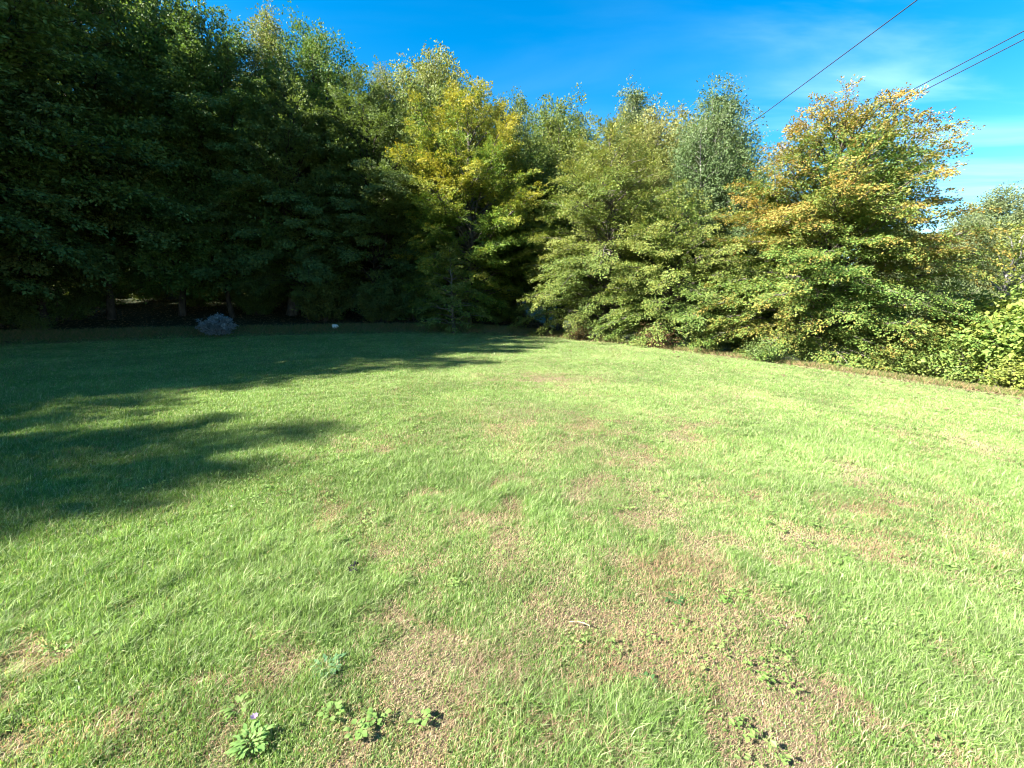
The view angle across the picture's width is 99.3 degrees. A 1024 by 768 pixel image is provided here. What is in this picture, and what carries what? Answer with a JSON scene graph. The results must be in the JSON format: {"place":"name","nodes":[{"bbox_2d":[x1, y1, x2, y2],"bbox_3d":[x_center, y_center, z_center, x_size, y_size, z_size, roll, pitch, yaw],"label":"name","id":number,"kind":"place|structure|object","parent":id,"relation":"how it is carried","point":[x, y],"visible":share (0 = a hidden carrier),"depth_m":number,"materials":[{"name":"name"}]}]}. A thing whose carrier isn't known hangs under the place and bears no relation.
{"place":"outdoors","nodes":[
{"label":"outdoors","id":0,"kind":"place"},
{"bbox_2d":[0,280,1023,767],"bbox_3d":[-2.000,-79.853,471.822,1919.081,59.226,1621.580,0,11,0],"label":"ground","id":1,"kind":"structure","parent":0,"point":[176,322],"depth_m":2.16,"materials":[{"name":"green plant"}]},
{"bbox_2d":[0,291,51,327],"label":"understorey shrub","id":2,"kind":"object","parent":1,"relation":"on","point":[6,310],"visible":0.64,"depth_m":18.47,"materials":[{"name":"green plant"}]},
{"bbox_2d":[2,306,62,329],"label":"undergrowth shrub","id":3,"kind":"object","parent":1,"relation":"on","point":[40,324],"visible":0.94,"depth_m":18.18,"materials":[{"name":"green plant"}]},
{"bbox_2d":[0,256,117,322],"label":"understorey shrub","id":4,"kind":"object","parent":1,"relation":"on","point":[75,303],"visible":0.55,"depth_m":20.23,"materials":[{"name":"green plant"}]},
{"bbox_2d":[65,277,139,305],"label":"understorey shrub","id":5,"kind":"object","parent":1,"relation":"on","point":[120,300],"visible":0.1,"depth_m":25.40,"materials":[{"name":"green plant"}]},
{"bbox_2d":[0,0,208,302],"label":"woodland tree","id":6,"kind":"object","parent":1,"relation":"on","point":[16,50],"visible":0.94,"depth_m":15.37,"materials":[{"name":"green plant"}]},
{"bbox_2d":[0,0,220,325],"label":"broadleaf tree","id":7,"kind":"object","parent":1,"relation":"on","point":[23,270],"visible":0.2,"depth_m":18.16,"materials":[{"name":"green plant"}]},
{"bbox_2d":[0,0,231,319],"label":"broadleaf tree","id":8,"kind":"object","parent":1,"relation":"on","point":[44,105],"visible":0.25,"depth_m":18.08,"materials":[{"name":"green plant"}]},
{"bbox_2d":[1,0,282,315],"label":"broadleaf tree","id":9,"kind":"object","parent":1,"relation":"on","point":[147,13],"visible":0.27,"depth_m":20.03,"materials":[{"name":"green plant"}]},
{"bbox_2d":[119,268,178,301],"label":"understorey shrub","id":10,"kind":"object","parent":1,"relation":"on","point":[157,297],"visible":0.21,"depth_m":27.26,"materials":[{"name":"green plant"}]},
{"bbox_2d":[65,0,329,317],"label":"broadleaf tree","id":11,"kind":"object","parent":1,"relation":"on","point":[183,110],"visible":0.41,"depth_m":19.98,"materials":[{"name":"green plant"}]},
{"bbox_2d":[194,312,237,335],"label":"silvery bush","id":12,"kind":"object","parent":1,"relation":"on","point":[217,324],"visible":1,"depth_m":19.38,"materials":[{"name":"grey plant"}]},
{"bbox_2d":[186,68,258,280],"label":"woodland tree","id":13,"kind":"object","parent":1,"relation":"on","point":[234,89],"visible":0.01,"depth_m":26.07,"materials":[{"name":"green plant"}]},
{"bbox_2d":[218,691,256,719],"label":"weed plant","id":14,"kind":"object","parent":1,"relation":"on","point":[228,710],"visible":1,"depth_m":1.75,"materials":[{"name":"green plant"}]},
{"bbox_2d":[224,712,274,760],"bbox_3d":[-0.959,1.271,1.592,0.150,0.099,0.145,0,11,0],"label":"weed plant","id":15,"kind":"object","parent":1,"relation":"on","point":[236,748],"visible":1,"depth_m":1.60,"materials":[{"name":"green plant"}]},
{"bbox_2d":[225,280,281,314],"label":"understorey shrub","id":16,"kind":"object","parent":1,"relation":"on","point":[253,304],"visible":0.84,"depth_m":24.42,"materials":[{"name":"green plant"}]},
{"bbox_2d":[195,0,367,315],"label":"broadleaf tree","id":17,"kind":"object","parent":1,"relation":"on","point":[273,29],"visible":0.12,"depth_m":22.65,"materials":[{"name":"green plant"}]},
{"bbox_2d":[184,62,381,320],"bbox_3d":[-11.107,-9.486,22.680,8.384,12.683,10.090,8,13,34],"label":"broadleaf tree","id":18,"kind":"object","parent":1,"relation":"on","point":[255,184],"visible":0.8,"depth_m":21.00,"materials":[{"name":"green plant"}]},
{"bbox_2d":[223,1,401,299],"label":"broadleaf tree","id":19,"kind":"object","parent":1,"relation":"on","point":[313,50],"visible":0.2,"depth_m":22.84,"materials":[{"name":"green plant"}]},
{"bbox_2d":[289,272,356,321],"bbox_3d":[-10.669,-4.836,24.034,4.071,2.804,3.794,7,13,33],"label":"understorey shrub","id":20,"kind":"object","parent":1,"relation":"on","point":[317,307],"visible":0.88,"depth_m":23.44,"materials":[{"name":"green plant"}]},
{"bbox_2d":[310,653,345,680],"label":"weed plant","id":21,"kind":"object","parent":1,"relation":"on","point":[333,671],"visible":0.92,"depth_m":1.94,"materials":[{"name":"green plant"}]},
{"bbox_2d":[262,62,399,310],"bbox_3d":[-11.028,-11.657,26.957,9.557,14.458,11.501,-2,11,-10],"label":"woodland tree","id":22,"kind":"object","parent":1,"relation":"on","point":[350,212],"visible":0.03,"depth_m":24.23,"materials":[{"name":"green plant"}]},
{"bbox_2d":[318,700,344,720],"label":"weed plant","id":23,"kind":"object","parent":1,"relation":"on","point":[329,704],"visible":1,"depth_m":1.72,"materials":[{"name":"green plant"}]},
{"bbox_2d":[348,561,358,571],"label":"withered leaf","id":24,"kind":"object","parent":1,"relation":"on","point":[353,565],"visible":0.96,"depth_m":2.61,"materials":[{"name":"plant"}]},
{"bbox_2d":[343,717,369,740],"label":"weed plant","id":25,"kind":"object","parent":1,"relation":"on","point":[362,733],"visible":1,"depth_m":1.62,"materials":[{"name":"green plant"}]},
{"bbox_2d":[264,62,468,312],"bbox_3d":[-7.434,-9.893,23.599,11.315,13.201,8.939,3,11,16],"label":"broadleaf tree","id":26,"kind":"object","parent":1,"relation":"on","point":[393,187],"visible":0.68,"depth_m":21.97,"materials":[{"name":"green plant"}]},
{"bbox_2d":[347,282,405,322],"bbox_3d":[-7.403,-4.592,24.243,3.195,2.362,3.428,3,11,14],"label":"understorey shrub","id":27,"kind":"object","parent":1,"relation":"on","point":[368,305],"visible":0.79,"depth_m":23.93,"materials":[{"name":"green plant"}]},
{"bbox_2d":[366,707,391,725],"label":"weed plant","id":28,"kind":"object","parent":1,"relation":"on","point":[371,714],"visible":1,"depth_m":1.69,"materials":[{"name":"green plant"}]},
{"bbox_2d":[356,55,441,281],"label":"broadleaf tree","id":29,"kind":"object","parent":1,"relation":"on","point":[381,72],"visible":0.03,"depth_m":26.26,"materials":[{"name":"green plant"}]},
{"bbox_2d":[375,264,453,321],"bbox_3d":[-5.393,-5.222,25.076,4.714,3.247,4.393,-1,11,-4],"label":"understorey shrub","id":30,"kind":"object","parent":1,"relation":"on","point":[412,295],"visible":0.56,"depth_m":24.00,"materials":[{"name":"green plant"}]},
{"bbox_2d":[407,708,430,728],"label":"weed plant","id":31,"kind":"object","parent":1,"relation":"on","point":[424,721],"visible":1,"depth_m":1.69,"materials":[{"name":"green plant"}]},
{"bbox_2d":[350,38,522,310],"bbox_3d":[-4.995,-12.187,26.866,12.642,15.877,10.624,7,13,33],"label":"broadleaf tree","id":32,"kind":"object","parent":1,"relation":"on","point":[432,83],"visible":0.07,"depth_m":24.19,"materials":[{"name":"green plant"}]},
{"bbox_2d":[437,305,458,320],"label":"undergrowth shrub","id":33,"kind":"object","parent":1,"relation":"on","point":[443,317],"visible":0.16,"depth_m":25.16,"materials":[{"name":"green plant"}]},
{"bbox_2d":[406,238,502,332],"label":"beech sapling","id":34,"kind":"object","parent":1,"relation":"on","point":[451,305],"visible":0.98,"depth_m":21.30,"materials":[{"name":"green plant"}]},
{"bbox_2d":[385,68,568,323],"bbox_3d":[-2.110,-9.104,22.817,10.566,12.412,10.382,0,11,0],"label":"gold beech tree","id":35,"kind":"object","parent":1,"relation":"on","point":[491,153],"visible":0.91,"depth_m":20.98,"materials":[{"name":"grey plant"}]},
{"bbox_2d":[483,291,529,322],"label":"understorey shrub","id":36,"kind":"object","parent":1,"relation":"on","point":[514,305],"visible":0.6,"depth_m":24.74,"materials":[{"name":"green plant"}]},
{"bbox_2d":[0,333,1023,767],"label":"clover","id":37,"kind":"object","parent":1,"relation":"on","point":[750,663],"visible":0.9,"depth_m":3.05,"materials":[{"name":"green plant"}]},
{"bbox_2d":[0,322,1023,397],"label":"rough grass","id":38,"kind":"structure","parent":1,"relation":"on","point":[12,334],"depth_m":18.47,"materials":[{"name":"green plant"}]},
{"bbox_2d":[2,291,1023,415],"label":"fallen leaves","id":39,"kind":"object","parent":1,"relation":"on","point":[122,313],"visible":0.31,"depth_m":20.52,"materials":[{"name":"brown plant"}]},
{"bbox_2d":[473,86,559,313],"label":"broadleaf tree","id":40,"kind":"object","parent":1,"relation":"on","point":[521,105],"visible":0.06,"depth_m":26.29,"materials":[{"name":"green plant"}]},
{"bbox_2d":[510,278,568,323],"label":"woodland tree","id":41,"kind":"object","parent":1,"relation":"on","point":[540,306],"depth_m":33.95,"materials":[{"name":"green plant"}]},
{"bbox_2d":[488,83,622,330],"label":"broadleaf tree","id":42,"kind":"object","parent":1,"relation":"on","point":[538,154],"visible":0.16,"depth_m":23.64,"materials":[{"name":"green plant"}]},
{"bbox_2d":[569,620,589,625],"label":"twig","id":43,"kind":"object","parent":1,"relation":"on","point":[579,622],"visible":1,"depth_m":2.17,"materials":[{"name":"beige wood"}]},
{"bbox_2d":[566,323,594,339],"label":"dead shrub","id":44,"kind":"object","parent":1,"relation":"on","point":[579,333],"visible":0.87,"depth_m":18.87,"materials":[{"name":"plant"}]},
{"bbox_2d":[506,107,701,342],"bbox_3d":[4.253,-6.812,19.748,9.304,10.133,8.227,7,13,32],"label":"green beech tree","id":45,"kind":"object","parent":1,"relation":"on","point":[572,251],"visible":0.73,"depth_m":18.31,"materials":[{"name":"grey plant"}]},
{"bbox_2d":[551,70,662,338],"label":"birch tree","id":46,"kind":"object","parent":1,"relation":"on","point":[633,106],"visible":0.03,"depth_m":24.09,"materials":[{"name":"green plant"}]},
{"bbox_2d":[556,97,703,341],"bbox_3d":[7.677,-8.275,23.181,10.252,12.876,8.616,-2,11,-12],"label":"broadleaf tree","id":47,"kind":"object","parent":1,"relation":"on","point":[649,128],"visible":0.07,"depth_m":21.54,"materials":[{"name":"green plant"}]},
{"bbox_2d":[633,671,657,691],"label":"weed plant","id":48,"kind":"object","parent":1,"relation":"on","point":[652,677],"visible":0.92,"depth_m":1.89,"materials":[{"name":"green plant"}]},
{"bbox_2d":[634,316,680,347],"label":"dead shrub","id":49,"kind":"object","parent":1,"relation":"on","point":[658,340],"visible":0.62,"depth_m":16.91,"materials":[{"name":"brown plant"}]},
{"bbox_2d":[662,591,683,604],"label":"weed plant","id":50,"kind":"object","parent":1,"relation":"on","point":[679,600],"visible":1,"depth_m":2.38,"materials":[{"name":"green plant"}]},
{"bbox_2d":[571,188,777,351],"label":"green beech tree","id":51,"kind":"object","parent":1,"relation":"on","point":[671,283],"visible":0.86,"depth_m":16.56,"materials":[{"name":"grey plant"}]},
{"bbox_2d":[682,333,727,350],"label":"undergrowth shrub","id":52,"kind":"object","parent":1,"relation":"on","point":[705,346],"visible":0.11,"depth_m":18.64,"materials":[{"name":"green plant"}]},
{"bbox_2d":[633,72,801,345],"bbox_3d":[9.030,-7.216,19.636,8.197,12.015,6.439,7,13,32],"label":"willow tree","id":53,"kind":"object","parent":1,"relation":"on","point":[710,158],"visible":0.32,"depth_m":17.92,"materials":[{"name":"green plant"}]},
{"bbox_2d":[739,332,819,361],"bbox_3d":[8.278,-1.215,14.076,1.950,1.133,2.204,-5,12,-24],"label":"undergrowth shrub","id":54,"kind":"object","parent":1,"relation":"on","point":[758,353],"visible":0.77,"depth_m":13.95,"materials":[{"name":"green plant"}]},
{"bbox_2d":[737,229,847,359],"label":"broadleaf tree","id":55,"kind":"object","parent":1,"relation":"on","point":[795,356],"visible":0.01,"depth_m":25.74,"materials":[{"name":"green plant"}]},
{"bbox_2d":[687,73,1023,373],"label":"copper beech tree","id":56,"kind":"object","parent":1,"relation":"on","point":[860,211],"visible":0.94,"depth_m":13.28,"materials":[{"name":"green plant"}]},
{"bbox_2d":[859,224,922,276],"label":"woodland tree","id":57,"kind":"object","parent":1,"relation":"on","point":[908,236],"depth_m":50.44,"materials":[{"name":"green plant"}]},
{"bbox_2d":[830,227,963,368],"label":"broadleaf tree","id":58,"kind":"object","parent":1,"relation":"on","point":[900,276],"visible":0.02,"depth_m":23.12,"materials":[{"name":"green plant"}]},
{"bbox_2d":[857,336,944,377],"bbox_3d":[12.098,-0.830,13.569,2.360,1.414,2.209,-6,13,-30],"label":"leafy shrub","id":59,"kind":"object","parent":1,"relation":"on","point":[896,361],"visible":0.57,"depth_m":13.34,"materials":[{"name":"green plant"}]},
{"bbox_2d":[869,302,1014,379],"bbox_3d":[13.814,-1.265,13.705,4.583,2.789,4.527,-6,12,-29],"label":"leafy shrub","id":60,"kind":"object","parent":1,"relation":"on","point":[943,326],"visible":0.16,"depth_m":13.32,"materials":[{"name":"green plant"}]},
{"bbox_2d":[908,673,980,715],"bbox_3d":[1.815,1.303,1.826,0.213,0.021,0.210,0,11,0],"label":"weed plant","id":61,"kind":"object","parent":1,"relation":"on","point":[943,692],"visible":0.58,"depth_m":1.85,"materials":[{"name":"green plant"}]},
{"bbox_2d":[890,286,1023,381],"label":"leafy shrub","id":62,"kind":"object","parent":1,"relation":"on","point":[991,298],"visible":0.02,"depth_m":13.23,"materials":[{"name":"green plant"}]},
{"bbox_2d":[895,326,1023,387],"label":"leafy shrub","id":63,"kind":"object","parent":1,"relation":"on","point":[956,374],"visible":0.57,"depth_m":12.11,"materials":[{"name":"green plant"}]},
{"bbox_2d":[911,220,1023,319],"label":"young tree","id":64,"kind":"object","parent":1,"relation":"on","point":[1009,275],"visible":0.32,"depth_m":14.14,"materials":[{"name":"green plant"}]},
{"bbox_2d":[912,211,1023,316],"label":"broadleaf tree","id":65,"kind":"object","parent":1,"relation":"on","point":[978,289],"visible":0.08,"depth_m":27.84,"materials":[{"name":"green plant"}]},
{"bbox_2d":[913,284,1023,384],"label":"leafy shrub","id":66,"kind":"object","parent":1,"relation":"on","point":[1016,323],"visible":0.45,"depth_m":11.60,"materials":[{"name":"green plant"}]},
{"bbox_2d":[936,179,1023,312],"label":"broadleaf tree","id":67,"kind":"object","parent":1,"relation":"on","point":[989,202],"visible":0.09,"depth_m":32.86,"materials":[{"name":"green plant"}]},
{"bbox_2d":[961,344,1023,391],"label":"leafy shrub","id":68,"kind":"object","parent":1,"relation":"on","point":[1010,378],"visible":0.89,"depth_m":10.87,"materials":[{"name":"green plant"}]},
{"bbox_2d":[965,684,1023,725],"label":"weed plant","id":69,"kind":"object","parent":1,"relation":"on","point":[997,702],"visible":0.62,"depth_m":1.81,"materials":[{"name":"green plant"}]},
{"bbox_2d":[987,194,1023,300],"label":"broadleaf tree","id":70,"kind":"object","parent":1,"relation":"on","point":[1017,213],"visible":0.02,"depth_m":31.98,"materials":[{"name":"green plant"}]},
{"bbox_2d":[74,0,1023,285],"label":"sky","id":71,"kind":"structure","parent":0,"point":[541,47],"materials":[{"name":"blue"}]},
{"bbox_2d":[746,0,916,126],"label":"power line","id":72,"kind":"object","parent":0,"point":[842,55],"visible":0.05,"depth_m":13.24,"materials":[{"name":"black metal"}]},
{"bbox_2d":[764,31,1023,167],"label":"power line","id":73,"kind":"object","parent":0,"point":[963,62],"visible":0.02,"depth_m":13.64,"materials":[{"name":"black metal"}]},
{"bbox_2d":[772,39,1023,167],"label":"power line","id":74,"kind":"object","parent":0,"point":[969,67],"visible":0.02,"depth_m":13.86,"materials":[{"name":"black metal"}]}
]}

